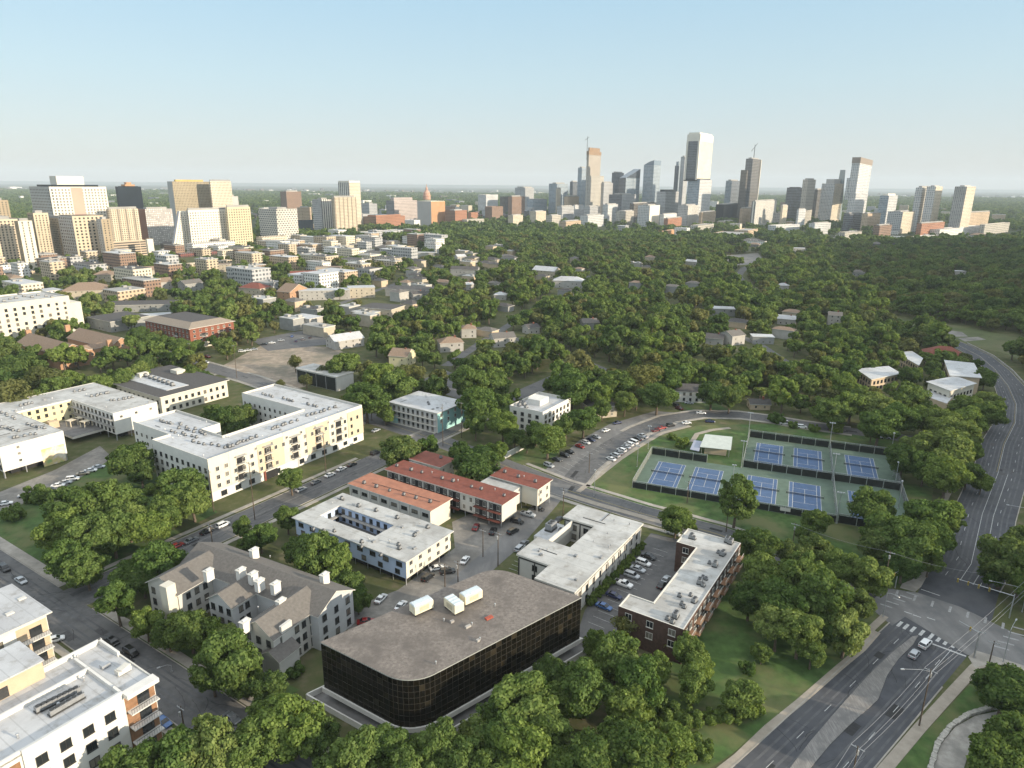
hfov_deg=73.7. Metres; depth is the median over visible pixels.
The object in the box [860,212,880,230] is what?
office building
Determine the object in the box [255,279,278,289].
city block
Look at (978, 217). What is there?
office building
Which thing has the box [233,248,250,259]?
building
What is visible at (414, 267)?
house
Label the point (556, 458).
parked car
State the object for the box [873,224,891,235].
office building
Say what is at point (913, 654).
parked car
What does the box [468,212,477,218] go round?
city building
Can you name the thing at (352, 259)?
city block
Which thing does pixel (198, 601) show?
window
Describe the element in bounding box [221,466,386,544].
pavement
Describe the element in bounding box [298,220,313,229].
office building
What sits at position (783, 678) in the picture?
lawn
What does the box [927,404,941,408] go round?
tree
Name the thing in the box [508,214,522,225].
city building
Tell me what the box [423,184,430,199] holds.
domed building
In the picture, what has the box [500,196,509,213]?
city building
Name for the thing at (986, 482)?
tree
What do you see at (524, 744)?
tree
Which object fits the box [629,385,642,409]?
tree
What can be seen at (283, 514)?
tree
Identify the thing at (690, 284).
house
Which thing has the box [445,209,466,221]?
office building
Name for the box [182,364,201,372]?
tree
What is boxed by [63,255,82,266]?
city block
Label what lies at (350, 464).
parked car
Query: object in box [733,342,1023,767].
avenue
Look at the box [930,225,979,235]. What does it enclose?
city building
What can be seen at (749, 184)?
skyscraper
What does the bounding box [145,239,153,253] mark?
stair tower
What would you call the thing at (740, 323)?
house
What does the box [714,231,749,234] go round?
city building
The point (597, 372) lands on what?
tree
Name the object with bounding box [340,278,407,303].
street
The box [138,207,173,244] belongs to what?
apartment slab
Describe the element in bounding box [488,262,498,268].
house
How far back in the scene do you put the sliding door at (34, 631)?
157.98 m
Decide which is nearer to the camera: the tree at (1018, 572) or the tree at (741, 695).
the tree at (741, 695)
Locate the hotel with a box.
[0,291,84,337]
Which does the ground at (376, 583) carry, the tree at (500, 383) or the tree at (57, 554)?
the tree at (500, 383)
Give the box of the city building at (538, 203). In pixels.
[527,198,546,213]
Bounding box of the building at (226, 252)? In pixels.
[217,249,233,259]
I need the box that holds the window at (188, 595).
[186,591,190,599]
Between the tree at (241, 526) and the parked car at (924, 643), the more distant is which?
the tree at (241, 526)
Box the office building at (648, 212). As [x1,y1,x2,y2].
[637,204,659,226]
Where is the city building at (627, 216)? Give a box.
[616,210,633,224]
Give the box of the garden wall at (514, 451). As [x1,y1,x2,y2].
[505,445,522,457]
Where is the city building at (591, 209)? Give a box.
[584,205,599,213]
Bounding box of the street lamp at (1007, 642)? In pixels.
[1002,619,1016,661]
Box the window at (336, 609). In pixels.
[334,605,338,613]
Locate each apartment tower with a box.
[0,198,10,216]
[0,216,20,262]
[14,218,38,268]
[27,210,54,252]
[29,176,108,218]
[48,215,64,255]
[58,214,102,255]
[96,217,113,252]
[106,206,141,240]
[167,180,211,225]
[209,180,232,206]
[225,205,252,245]
[232,195,238,204]
[312,198,332,229]
[331,196,357,230]
[338,181,361,225]
[800,178,815,224]
[878,194,897,223]
[912,186,926,231]
[921,185,942,221]
[948,185,975,227]
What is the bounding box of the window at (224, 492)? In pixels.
[221,489,227,495]
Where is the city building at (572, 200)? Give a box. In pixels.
[564,195,578,205]
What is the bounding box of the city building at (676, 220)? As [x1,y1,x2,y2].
[664,216,681,225]
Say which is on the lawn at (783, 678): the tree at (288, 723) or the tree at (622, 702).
the tree at (622, 702)
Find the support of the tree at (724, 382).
on the ground at (376, 583)
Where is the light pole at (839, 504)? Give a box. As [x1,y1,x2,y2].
[836,491,844,523]
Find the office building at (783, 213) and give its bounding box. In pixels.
[779,204,787,223]
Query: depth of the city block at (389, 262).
902.38 m
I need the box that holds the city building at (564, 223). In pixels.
[560,219,580,228]
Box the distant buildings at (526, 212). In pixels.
[0,187,1023,217]
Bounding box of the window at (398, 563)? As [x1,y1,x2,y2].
[396,561,401,567]
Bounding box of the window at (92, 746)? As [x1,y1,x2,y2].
[86,739,98,754]
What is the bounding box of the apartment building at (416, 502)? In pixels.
[347,473,452,525]
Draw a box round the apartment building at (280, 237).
[256,235,286,244]
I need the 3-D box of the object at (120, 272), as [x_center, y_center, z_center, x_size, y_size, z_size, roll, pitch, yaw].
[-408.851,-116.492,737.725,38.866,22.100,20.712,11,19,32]
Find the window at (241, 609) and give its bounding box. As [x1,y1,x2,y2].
[239,604,243,612]
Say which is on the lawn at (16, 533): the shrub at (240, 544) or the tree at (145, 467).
the tree at (145, 467)
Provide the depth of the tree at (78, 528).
198.50 m
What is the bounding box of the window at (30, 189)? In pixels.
[30,189,106,215]
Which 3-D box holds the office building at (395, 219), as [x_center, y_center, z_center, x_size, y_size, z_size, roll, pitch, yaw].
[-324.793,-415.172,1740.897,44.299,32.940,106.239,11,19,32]
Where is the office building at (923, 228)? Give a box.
[915,221,944,234]
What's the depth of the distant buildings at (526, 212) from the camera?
8390.48 m
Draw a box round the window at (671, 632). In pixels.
[668,628,675,637]
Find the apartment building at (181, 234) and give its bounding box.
[172,211,189,249]
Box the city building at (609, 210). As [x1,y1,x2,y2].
[603,203,617,223]
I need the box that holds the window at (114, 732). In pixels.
[107,726,119,740]
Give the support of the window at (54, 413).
in the apartment building at (35, 430)
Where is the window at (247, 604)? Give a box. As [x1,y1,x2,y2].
[245,601,249,608]
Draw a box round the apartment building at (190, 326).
[143,311,233,346]
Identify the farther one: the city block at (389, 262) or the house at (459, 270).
the city block at (389, 262)
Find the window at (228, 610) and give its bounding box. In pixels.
[226,608,230,616]
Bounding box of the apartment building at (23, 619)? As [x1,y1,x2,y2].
[0,584,57,666]
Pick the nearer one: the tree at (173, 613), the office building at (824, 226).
the tree at (173, 613)
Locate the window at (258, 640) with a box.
[256,635,260,644]
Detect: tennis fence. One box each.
[632,447,651,486]
[632,480,836,521]
[652,446,707,461]
[743,459,832,479]
[749,430,829,447]
[829,440,837,511]
[830,440,886,454]
[833,472,901,489]
[837,513,865,526]
[894,470,907,501]
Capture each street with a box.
[0,550,312,767]
[64,374,559,604]
[136,348,874,594]
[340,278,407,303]
[441,288,581,365]
[441,482,571,589]
[476,327,672,402]
[559,411,915,491]
[587,276,787,360]
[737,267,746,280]
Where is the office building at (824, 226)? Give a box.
[809,222,830,234]
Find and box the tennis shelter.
[690,434,731,456]
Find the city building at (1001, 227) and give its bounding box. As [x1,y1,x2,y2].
[978,222,1009,233]
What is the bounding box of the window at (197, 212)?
[197,212,227,241]
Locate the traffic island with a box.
[790,635,917,767]
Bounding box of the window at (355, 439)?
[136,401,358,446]
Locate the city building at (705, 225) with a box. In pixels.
[690,223,713,231]
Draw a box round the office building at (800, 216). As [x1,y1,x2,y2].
[795,208,805,226]
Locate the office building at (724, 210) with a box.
[715,203,737,219]
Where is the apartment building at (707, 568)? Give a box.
[617,528,743,663]
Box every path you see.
[564,493,685,530]
[576,425,691,491]
[690,427,730,441]
[717,631,879,767]
[869,614,887,634]
[877,663,985,767]
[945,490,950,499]
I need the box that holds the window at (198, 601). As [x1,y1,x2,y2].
[196,598,200,605]
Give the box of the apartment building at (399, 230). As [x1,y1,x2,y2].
[362,229,403,232]
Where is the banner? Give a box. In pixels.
[780,507,790,511]
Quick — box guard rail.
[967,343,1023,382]
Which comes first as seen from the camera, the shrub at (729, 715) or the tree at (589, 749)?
the tree at (589, 749)
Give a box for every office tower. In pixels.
[115,182,143,208]
[280,190,301,215]
[386,197,417,219]
[417,201,444,224]
[515,187,533,207]
[548,182,567,213]
[555,187,560,212]
[570,181,577,194]
[577,167,585,205]
[600,181,612,213]
[612,172,623,193]
[618,169,640,201]
[656,189,678,221]
[724,179,739,202]
[785,187,801,219]
[811,188,820,217]
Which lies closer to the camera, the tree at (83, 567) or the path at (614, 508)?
the tree at (83, 567)
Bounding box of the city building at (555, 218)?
[546,214,560,226]
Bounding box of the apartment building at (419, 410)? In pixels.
[389,391,464,433]
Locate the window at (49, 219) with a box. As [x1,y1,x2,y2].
[49,219,58,254]
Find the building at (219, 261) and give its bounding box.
[186,259,231,267]
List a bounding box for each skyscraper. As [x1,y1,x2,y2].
[585,136,603,205]
[642,160,660,202]
[673,162,680,190]
[678,156,686,204]
[683,132,713,218]
[736,143,761,218]
[818,170,844,220]
[844,157,872,212]
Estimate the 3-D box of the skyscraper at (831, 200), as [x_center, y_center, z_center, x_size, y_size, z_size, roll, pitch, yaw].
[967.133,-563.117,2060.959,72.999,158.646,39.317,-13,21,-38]
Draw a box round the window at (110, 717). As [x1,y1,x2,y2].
[104,710,116,724]
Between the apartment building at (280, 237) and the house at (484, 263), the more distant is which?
the apartment building at (280, 237)
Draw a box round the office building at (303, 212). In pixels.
[297,206,311,219]
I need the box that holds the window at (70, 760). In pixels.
[63,753,76,767]
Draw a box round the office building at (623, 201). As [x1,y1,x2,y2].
[609,193,635,209]
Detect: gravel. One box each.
[949,331,966,336]
[959,337,985,340]
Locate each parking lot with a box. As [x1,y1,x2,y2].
[0,446,108,510]
[254,330,325,350]
[348,510,521,629]
[425,371,462,398]
[546,411,689,475]
[580,533,677,637]
[727,253,761,264]
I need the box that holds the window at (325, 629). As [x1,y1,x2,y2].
[323,625,327,633]
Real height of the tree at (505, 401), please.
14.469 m
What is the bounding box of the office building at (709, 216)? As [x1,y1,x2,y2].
[698,210,715,223]
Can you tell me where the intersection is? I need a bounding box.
[873,588,1023,664]
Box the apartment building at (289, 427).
[133,384,363,501]
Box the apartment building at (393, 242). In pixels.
[341,240,399,247]
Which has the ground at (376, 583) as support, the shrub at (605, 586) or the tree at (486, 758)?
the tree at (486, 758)
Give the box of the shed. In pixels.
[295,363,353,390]
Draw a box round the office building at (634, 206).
[630,202,655,222]
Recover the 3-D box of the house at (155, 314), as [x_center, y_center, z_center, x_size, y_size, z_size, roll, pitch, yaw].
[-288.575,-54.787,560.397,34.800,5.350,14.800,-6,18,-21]
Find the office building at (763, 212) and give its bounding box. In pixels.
[750,199,776,225]
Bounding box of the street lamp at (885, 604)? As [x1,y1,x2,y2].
[882,593,899,616]
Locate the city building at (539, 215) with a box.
[530,210,545,222]
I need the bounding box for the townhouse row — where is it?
[145,542,354,672]
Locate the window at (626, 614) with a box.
[625,612,631,621]
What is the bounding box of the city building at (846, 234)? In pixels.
[838,231,861,237]
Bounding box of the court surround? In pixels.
[632,437,904,526]
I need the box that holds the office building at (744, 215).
[739,207,750,226]
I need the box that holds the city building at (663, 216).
[659,212,676,224]
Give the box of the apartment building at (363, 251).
[359,249,374,252]
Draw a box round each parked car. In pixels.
[0,500,12,505]
[0,562,10,572]
[14,576,27,584]
[51,482,65,486]
[51,634,64,642]
[59,479,72,483]
[65,475,79,480]
[76,470,89,475]
[84,468,97,471]
[91,464,104,467]
[104,635,119,646]
[122,644,139,657]
[160,714,172,728]
[173,542,183,547]
[183,536,198,544]
[199,528,214,535]
[215,521,230,528]
[222,710,241,725]
[295,486,306,492]
[310,479,321,484]
[324,472,335,477]
[336,466,346,471]
[346,462,356,466]
[357,617,374,624]
[370,450,379,454]
[374,593,387,603]
[394,600,407,609]
[421,572,434,582]
[429,564,443,571]
[439,566,455,575]
[460,555,469,564]
[472,523,479,530]
[488,527,496,535]
[506,527,518,534]
[510,516,523,524]
[514,544,525,552]
[519,539,529,544]
[520,510,535,517]
[531,505,544,511]
[543,461,553,467]
[552,456,561,461]
[554,516,563,522]
[560,451,569,457]
[565,449,574,453]
[575,443,584,448]
[581,439,590,443]
[586,437,595,441]
[591,434,600,438]
[595,601,612,611]
[605,590,622,600]
[606,456,615,461]
[610,452,620,457]
[614,578,633,588]
[616,447,626,452]
[621,444,630,448]
[623,569,639,579]
[624,441,633,446]
[628,438,638,444]
[630,564,645,572]
[635,557,651,566]
[637,433,648,438]
[641,552,656,560]
[656,580,666,589]
[661,575,670,582]
[665,422,674,426]
[797,424,806,428]
[908,649,920,659]
[918,638,932,649]
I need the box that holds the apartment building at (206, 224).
[186,207,227,242]
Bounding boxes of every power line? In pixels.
[860,671,932,747]
[868,674,935,746]
[928,590,1014,664]
[934,599,1014,669]
[940,595,1023,669]
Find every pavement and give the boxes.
[0,537,67,586]
[51,634,177,733]
[92,608,329,752]
[102,458,360,572]
[170,351,238,369]
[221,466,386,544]
[226,377,367,424]
[247,372,315,393]
[410,430,423,436]
[437,417,487,443]
[494,472,743,558]
[524,463,743,530]
[585,417,851,486]
[620,409,850,430]
[900,570,929,591]
[968,651,1023,669]
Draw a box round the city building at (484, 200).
[478,194,497,210]
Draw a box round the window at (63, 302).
[55,302,68,318]
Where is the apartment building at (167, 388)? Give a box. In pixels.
[113,365,228,413]
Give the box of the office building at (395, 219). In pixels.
[363,214,404,228]
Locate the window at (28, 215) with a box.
[28,215,52,252]
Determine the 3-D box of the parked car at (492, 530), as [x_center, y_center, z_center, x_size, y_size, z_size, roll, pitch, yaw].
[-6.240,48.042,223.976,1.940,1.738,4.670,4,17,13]
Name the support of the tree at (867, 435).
on the lawn at (618, 477)
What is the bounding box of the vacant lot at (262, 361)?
[223,346,343,387]
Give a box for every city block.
[0,256,5,263]
[0,262,10,269]
[0,266,3,274]
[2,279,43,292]
[6,274,22,279]
[9,261,30,276]
[36,256,67,268]
[38,252,56,257]
[39,259,64,279]
[40,287,62,292]
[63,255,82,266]
[73,261,106,270]
[80,249,98,262]
[102,251,136,268]
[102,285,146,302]
[110,248,131,251]
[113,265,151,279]
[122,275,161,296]
[152,249,169,255]
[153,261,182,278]
[155,254,178,262]
[160,242,171,248]
[163,243,184,253]
[189,247,211,256]
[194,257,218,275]
[208,244,231,250]
[210,238,225,240]
[226,265,243,278]
[228,245,253,250]
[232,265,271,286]
[234,251,262,264]
[248,262,265,266]
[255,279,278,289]
[258,239,269,246]
[259,248,283,255]
[265,240,289,248]
[269,254,298,268]
[278,242,296,254]
[286,239,304,242]
[288,272,303,283]
[291,234,306,239]
[297,246,315,252]
[299,253,320,263]
[300,236,313,242]
[300,242,321,250]
[303,270,338,287]
[305,260,330,269]
[312,254,338,265]
[313,235,335,242]
[317,268,357,286]
[322,239,337,252]
[324,245,344,253]
[328,228,346,234]
[329,234,354,244]
[337,246,359,256]
[341,257,371,263]
[345,261,370,269]
[355,234,378,236]
[357,241,371,248]
[357,253,380,260]
[357,266,381,280]
[361,236,382,247]
[364,232,378,234]
[364,250,380,253]
[368,229,382,236]
[373,255,401,259]
[374,259,402,269]
[375,244,385,250]
[379,248,391,255]
[383,240,391,244]
[386,244,406,247]
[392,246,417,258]
[402,235,406,243]
[404,228,420,231]
[405,219,419,224]
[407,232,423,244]
[424,233,447,240]
[424,242,441,253]
[425,237,444,244]
[445,206,455,209]
[460,205,471,211]
[617,225,628,230]
[674,227,689,234]
[710,201,718,206]
[730,223,741,228]
[741,238,762,242]
[744,239,766,243]
[749,242,760,246]
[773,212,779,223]
[867,206,875,210]
[899,205,908,209]
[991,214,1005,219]
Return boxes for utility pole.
[177,706,183,723]
[206,470,213,511]
[246,462,254,519]
[322,433,325,470]
[441,405,443,439]
[441,564,447,586]
[454,561,460,581]
[494,532,500,565]
[562,489,566,515]
[851,744,864,767]
[918,668,937,725]
[988,641,999,663]
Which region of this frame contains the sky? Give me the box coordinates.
[0,0,1023,189]
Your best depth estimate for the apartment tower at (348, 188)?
1671.47 m
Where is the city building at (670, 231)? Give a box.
[662,229,673,233]
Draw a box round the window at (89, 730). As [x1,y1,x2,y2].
[82,723,95,738]
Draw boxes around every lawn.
[0,462,216,587]
[123,627,298,696]
[510,444,559,471]
[587,424,933,585]
[644,556,876,767]
[680,402,727,409]
[896,684,997,767]
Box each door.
[0,686,9,700]
[29,624,42,637]
[32,638,45,650]
[39,651,48,660]
[137,688,149,704]
[140,705,152,719]
[142,720,154,733]
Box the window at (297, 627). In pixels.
[295,625,298,633]
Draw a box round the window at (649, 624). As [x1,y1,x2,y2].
[646,620,652,629]
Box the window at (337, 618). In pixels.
[335,616,339,624]
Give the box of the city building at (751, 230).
[734,228,757,235]
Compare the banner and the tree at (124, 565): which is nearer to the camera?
the tree at (124, 565)
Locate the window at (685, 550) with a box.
[682,547,688,554]
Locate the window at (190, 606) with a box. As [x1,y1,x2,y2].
[187,602,192,610]
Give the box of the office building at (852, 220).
[842,212,861,230]
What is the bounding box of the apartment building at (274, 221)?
[258,207,298,238]
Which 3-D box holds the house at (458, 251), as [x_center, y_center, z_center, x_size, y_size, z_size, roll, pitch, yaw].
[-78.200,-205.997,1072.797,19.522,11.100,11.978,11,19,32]
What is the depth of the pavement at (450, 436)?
310.28 m
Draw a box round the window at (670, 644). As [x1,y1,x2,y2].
[667,639,673,647]
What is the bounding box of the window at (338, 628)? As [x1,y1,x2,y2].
[336,626,340,634]
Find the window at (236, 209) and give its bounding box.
[236,209,251,244]
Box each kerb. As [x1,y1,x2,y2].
[730,622,889,767]
[874,687,942,767]
[954,347,997,500]
[962,342,1023,592]
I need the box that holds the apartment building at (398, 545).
[291,493,453,584]
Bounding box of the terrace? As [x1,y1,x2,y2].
[934,711,1001,767]
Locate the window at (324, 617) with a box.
[322,613,327,622]
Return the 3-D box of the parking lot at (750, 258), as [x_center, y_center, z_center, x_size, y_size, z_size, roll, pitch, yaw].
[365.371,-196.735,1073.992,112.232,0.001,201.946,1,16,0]
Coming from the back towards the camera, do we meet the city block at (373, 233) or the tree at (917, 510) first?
the city block at (373, 233)
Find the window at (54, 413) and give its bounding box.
[52,402,76,419]
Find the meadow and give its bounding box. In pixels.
[897,318,1018,357]
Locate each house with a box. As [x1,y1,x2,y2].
[62,282,108,299]
[87,311,148,332]
[93,270,114,281]
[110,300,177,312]
[141,312,170,317]
[142,266,154,274]
[159,277,172,288]
[177,278,203,290]
[218,263,231,271]
[238,282,272,295]
[251,295,275,304]
[276,283,307,299]
[279,314,304,330]
[285,297,305,311]
[290,270,317,272]
[297,313,322,322]
[298,288,349,299]
[300,305,323,314]
[302,322,335,337]
[315,266,342,269]
[325,331,364,349]
[339,302,359,314]
[347,285,374,297]
[351,308,380,316]
[352,311,378,326]
[358,303,404,318]
[372,278,387,286]
[385,285,435,295]
[388,347,415,366]
[389,289,408,301]
[400,280,413,285]
[401,300,417,309]
[406,266,420,269]
[406,269,420,276]
[408,272,422,279]
[409,290,426,299]
[410,276,428,283]
[411,282,431,286]
[412,258,426,267]
[418,252,435,257]
[433,264,443,268]
[433,279,449,287]
[437,335,463,352]
[450,266,479,275]
[454,254,466,260]
[455,249,468,253]
[460,260,475,265]
[460,323,476,337]
[461,273,475,281]
[464,251,477,255]
[464,281,473,289]
[465,255,478,261]
[476,326,499,336]
[480,260,491,266]
[485,245,496,249]
[487,257,499,262]
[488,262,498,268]
[488,281,500,285]
[488,331,516,347]
[494,291,506,299]
[495,303,514,311]
[502,255,517,259]
[507,249,515,254]
[522,322,539,333]
[532,265,560,278]
[536,274,549,280]
[552,276,584,287]
[558,288,573,295]
[570,256,579,262]
[575,267,584,271]
[579,317,599,329]
[581,399,616,417]
[629,280,642,288]
[630,261,642,266]
[644,255,654,260]
[664,284,679,292]
[674,383,704,402]
[685,259,696,264]
[685,281,699,287]
[705,332,724,344]
[712,306,735,315]
[720,329,745,345]
[727,318,747,328]
[746,396,771,409]
[750,333,774,343]
[772,326,796,338]
[777,314,795,324]
[778,282,789,289]
[781,309,799,315]
[793,247,805,251]
[827,311,842,324]
[852,269,864,275]
[857,366,898,389]
[899,351,922,368]
[921,346,961,363]
[926,376,976,408]
[944,360,981,393]
[954,270,965,274]
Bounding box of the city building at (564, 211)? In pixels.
[557,205,573,219]
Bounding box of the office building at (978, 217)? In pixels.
[969,210,989,225]
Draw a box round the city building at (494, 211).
[485,206,502,219]
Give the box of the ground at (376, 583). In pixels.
[0,181,1023,767]
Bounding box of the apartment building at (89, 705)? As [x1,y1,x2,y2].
[0,638,164,767]
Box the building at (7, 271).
[3,269,35,274]
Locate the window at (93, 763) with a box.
[89,755,100,767]
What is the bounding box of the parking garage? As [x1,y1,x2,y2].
[113,240,147,255]
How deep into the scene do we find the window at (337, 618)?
171.02 m
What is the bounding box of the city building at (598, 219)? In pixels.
[580,213,603,227]
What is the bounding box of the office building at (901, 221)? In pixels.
[886,210,914,233]
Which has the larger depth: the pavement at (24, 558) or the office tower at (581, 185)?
the office tower at (581, 185)
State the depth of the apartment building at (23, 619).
158.78 m
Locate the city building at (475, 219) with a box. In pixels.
[462,218,483,223]
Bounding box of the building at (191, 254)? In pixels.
[176,250,216,257]
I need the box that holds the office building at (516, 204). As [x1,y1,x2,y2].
[508,195,524,214]
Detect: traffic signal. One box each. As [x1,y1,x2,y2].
[957,578,1014,617]
[960,621,980,657]
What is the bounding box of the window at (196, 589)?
[194,586,199,594]
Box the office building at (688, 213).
[677,204,698,226]
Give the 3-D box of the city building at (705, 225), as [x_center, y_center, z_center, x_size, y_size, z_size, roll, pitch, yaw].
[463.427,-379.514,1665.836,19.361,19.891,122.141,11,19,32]
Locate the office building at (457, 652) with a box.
[306,570,585,738]
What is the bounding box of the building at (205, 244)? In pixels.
[186,240,234,251]
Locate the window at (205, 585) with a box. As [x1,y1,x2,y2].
[203,582,207,589]
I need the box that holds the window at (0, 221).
[0,221,19,258]
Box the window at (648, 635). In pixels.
[645,631,652,639]
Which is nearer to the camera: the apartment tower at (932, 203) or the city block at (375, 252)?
the city block at (375, 252)
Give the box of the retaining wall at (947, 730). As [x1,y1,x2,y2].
[927,705,997,767]
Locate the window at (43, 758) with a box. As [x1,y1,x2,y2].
[35,751,49,767]
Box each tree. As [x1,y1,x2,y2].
[0,337,22,359]
[0,352,48,378]
[0,378,36,402]
[13,389,45,397]
[18,365,65,390]
[30,507,82,550]
[36,376,74,393]
[39,485,103,517]
[41,538,93,579]
[59,550,111,590]
[61,511,117,553]
[62,370,85,386]
[71,478,127,513]
[82,374,114,388]
[90,508,132,558]
[93,578,135,626]
[97,744,160,767]
[100,482,149,513]
[102,368,134,387]
[105,441,155,482]
[107,502,147,542]
[107,558,134,585]
[121,565,160,598]
[122,458,155,487]
[124,360,150,374]
[126,326,149,338]
[127,510,171,542]
[128,605,164,641]
[128,723,200,767]
[129,540,188,579]
[134,353,157,368]
[137,332,159,340]
[146,494,181,527]
[149,617,171,652]
[155,335,176,350]
[155,467,208,495]
[159,489,186,525]
[163,609,211,653]
[166,610,183,617]
[167,338,196,350]
[171,482,211,522]
[180,712,237,767]
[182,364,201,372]
[187,616,225,651]
[187,651,224,696]
[193,340,205,352]
[199,404,219,418]
[199,627,263,696]
[208,405,235,433]
[214,337,236,359]
[216,623,236,632]
[221,743,251,767]
[226,420,249,432]
[226,665,263,699]
[229,403,258,423]
[229,715,278,767]
[231,515,251,536]
[235,699,270,730]
[242,522,277,553]
[247,669,289,702]
[257,693,325,764]
[273,505,299,534]
[275,379,284,385]
[275,468,302,495]
[281,533,308,563]
[287,355,301,372]
[292,529,338,576]
[298,374,311,389]
[301,715,340,760]
[311,752,339,767]
[313,542,351,579]
[316,365,327,370]
[323,724,377,767]
[325,353,358,372]
[330,576,345,584]
[337,568,365,589]
[341,381,391,422]
[353,587,372,614]
[356,370,371,383]
[362,363,394,383]
[367,722,409,767]
[376,405,395,424]
[378,435,421,465]
[379,369,418,398]
[388,739,437,767]
[396,364,426,380]
[404,732,418,744]
[414,378,427,391]
[414,715,457,767]
[428,369,447,383]
[443,387,450,395]
[446,734,490,767]
[448,364,489,395]
[448,441,469,457]
[451,444,501,481]
[455,385,497,420]
[458,713,488,749]
[470,748,513,767]
[471,697,523,751]
[485,408,518,441]
[486,441,507,464]
[487,370,512,393]
[488,670,559,721]
[488,718,555,767]
[489,367,505,373]
[492,393,514,412]
[502,428,525,447]
[518,435,536,452]
[525,420,542,445]
[527,706,573,747]
[530,423,566,459]
[532,652,566,686]
[542,378,552,392]
[542,744,578,767]
[548,360,574,381]
[548,680,572,718]
[550,368,597,411]
[552,412,577,436]
[560,656,615,719]
[564,726,617,767]
[567,406,600,438]
[576,366,590,372]
[582,628,604,655]
[583,370,596,382]
[587,380,613,402]
[588,650,614,681]
[591,399,611,420]
[592,368,605,378]
[592,629,640,682]
[596,715,631,734]
[598,369,635,402]
[601,719,673,767]
[603,683,654,721]
[609,615,639,634]
[614,390,637,416]
[614,653,666,708]
[620,759,646,767]
[627,364,664,388]
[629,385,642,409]
[636,382,679,414]
[638,649,671,684]
[651,366,682,388]
[655,720,697,767]
[657,505,693,538]
[672,629,709,669]
[677,364,694,383]
[678,662,715,705]
[693,377,706,383]
[696,380,725,410]
[698,652,715,677]
[709,370,727,380]
[717,379,731,386]
[718,473,759,527]
[720,385,742,413]
[720,678,766,718]
[727,580,761,621]
[728,374,748,387]
[729,535,748,559]
[732,527,783,557]
[736,384,752,402]
[741,550,787,585]
[749,642,773,663]
[753,387,768,398]
[753,602,791,651]
[755,574,810,613]
[766,375,799,412]
[769,384,786,404]
[776,538,804,560]
[776,608,825,659]
[777,550,825,588]
[784,384,800,395]
[793,394,811,412]
[793,638,826,669]
[794,524,818,536]
[797,533,833,560]
[798,567,854,628]
[800,509,833,533]
[808,399,852,429]
[810,396,825,408]
[811,611,843,647]
[815,395,832,402]
[819,387,839,398]
[823,547,858,584]
[829,608,870,658]
[830,371,862,393]
[832,390,867,423]
[844,588,877,618]
[846,485,896,519]
[849,555,894,597]
[850,385,868,393]
[856,526,891,560]
[857,408,902,446]
[858,391,901,413]
[858,509,912,546]
[863,431,876,442]
[879,401,922,438]
[882,544,925,583]
[883,442,922,478]
[891,519,945,561]
[893,385,932,407]
[897,366,922,383]
[899,436,917,445]
[903,497,953,527]
[910,450,938,486]
[911,430,975,464]
[914,404,933,430]
[919,520,957,553]
[920,455,975,498]
[923,361,942,371]
[923,408,964,430]
[923,553,946,577]
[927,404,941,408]
[927,415,983,443]
[930,500,967,532]
[946,394,983,409]
[950,405,989,431]
[963,460,985,489]
[965,731,1023,767]
[968,442,984,460]
[969,661,1023,715]
[972,391,1001,403]
[972,472,994,494]
[974,369,999,390]
[974,400,1010,432]
[976,534,1023,589]
[976,566,1004,587]
[978,710,1023,750]
[993,681,1023,714]
[998,524,1023,541]
[999,552,1023,596]
[1001,731,1023,765]
[1012,576,1023,600]
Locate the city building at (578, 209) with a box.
[573,204,583,219]
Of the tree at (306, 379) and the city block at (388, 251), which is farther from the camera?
the city block at (388, 251)
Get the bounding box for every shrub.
[0,502,26,521]
[19,483,52,504]
[142,482,162,494]
[236,538,250,550]
[285,660,304,678]
[586,594,597,605]
[591,587,604,597]
[597,581,609,591]
[603,576,615,585]
[610,570,619,579]
[616,564,625,574]
[620,558,630,568]
[626,553,635,561]
[631,546,640,555]
[637,541,646,549]
[640,706,662,727]
[656,697,682,723]
[666,433,676,440]
[675,437,689,448]
[680,704,704,729]
[686,519,697,529]
[691,730,713,763]
[701,706,723,725]
[715,700,750,724]
[737,660,755,676]
[749,704,765,720]
[767,411,785,423]
[788,421,797,428]
[808,423,820,431]
[826,423,844,432]
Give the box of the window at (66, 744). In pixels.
[59,737,72,752]
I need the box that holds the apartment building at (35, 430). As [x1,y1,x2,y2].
[0,382,158,478]
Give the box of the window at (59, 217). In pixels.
[59,217,100,255]
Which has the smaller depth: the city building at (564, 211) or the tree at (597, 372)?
the tree at (597, 372)
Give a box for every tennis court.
[647,461,685,487]
[687,467,723,494]
[747,475,777,504]
[753,443,783,465]
[788,481,821,510]
[793,448,822,471]
[844,455,878,479]
[847,490,862,518]
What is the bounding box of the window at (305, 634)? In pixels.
[303,631,307,640]
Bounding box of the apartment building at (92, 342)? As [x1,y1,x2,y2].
[17,324,135,369]
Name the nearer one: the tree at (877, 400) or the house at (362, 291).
the tree at (877, 400)
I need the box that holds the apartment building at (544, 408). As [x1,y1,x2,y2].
[510,392,570,430]
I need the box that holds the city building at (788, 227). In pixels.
[768,224,799,232]
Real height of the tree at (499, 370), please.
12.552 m
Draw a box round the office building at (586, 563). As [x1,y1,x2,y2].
[516,505,642,608]
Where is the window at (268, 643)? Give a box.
[266,640,270,648]
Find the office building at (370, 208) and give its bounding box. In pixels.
[361,202,376,214]
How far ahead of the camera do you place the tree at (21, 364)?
361.30 m
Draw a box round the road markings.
[0,350,1023,767]
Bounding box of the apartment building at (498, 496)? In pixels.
[384,451,552,527]

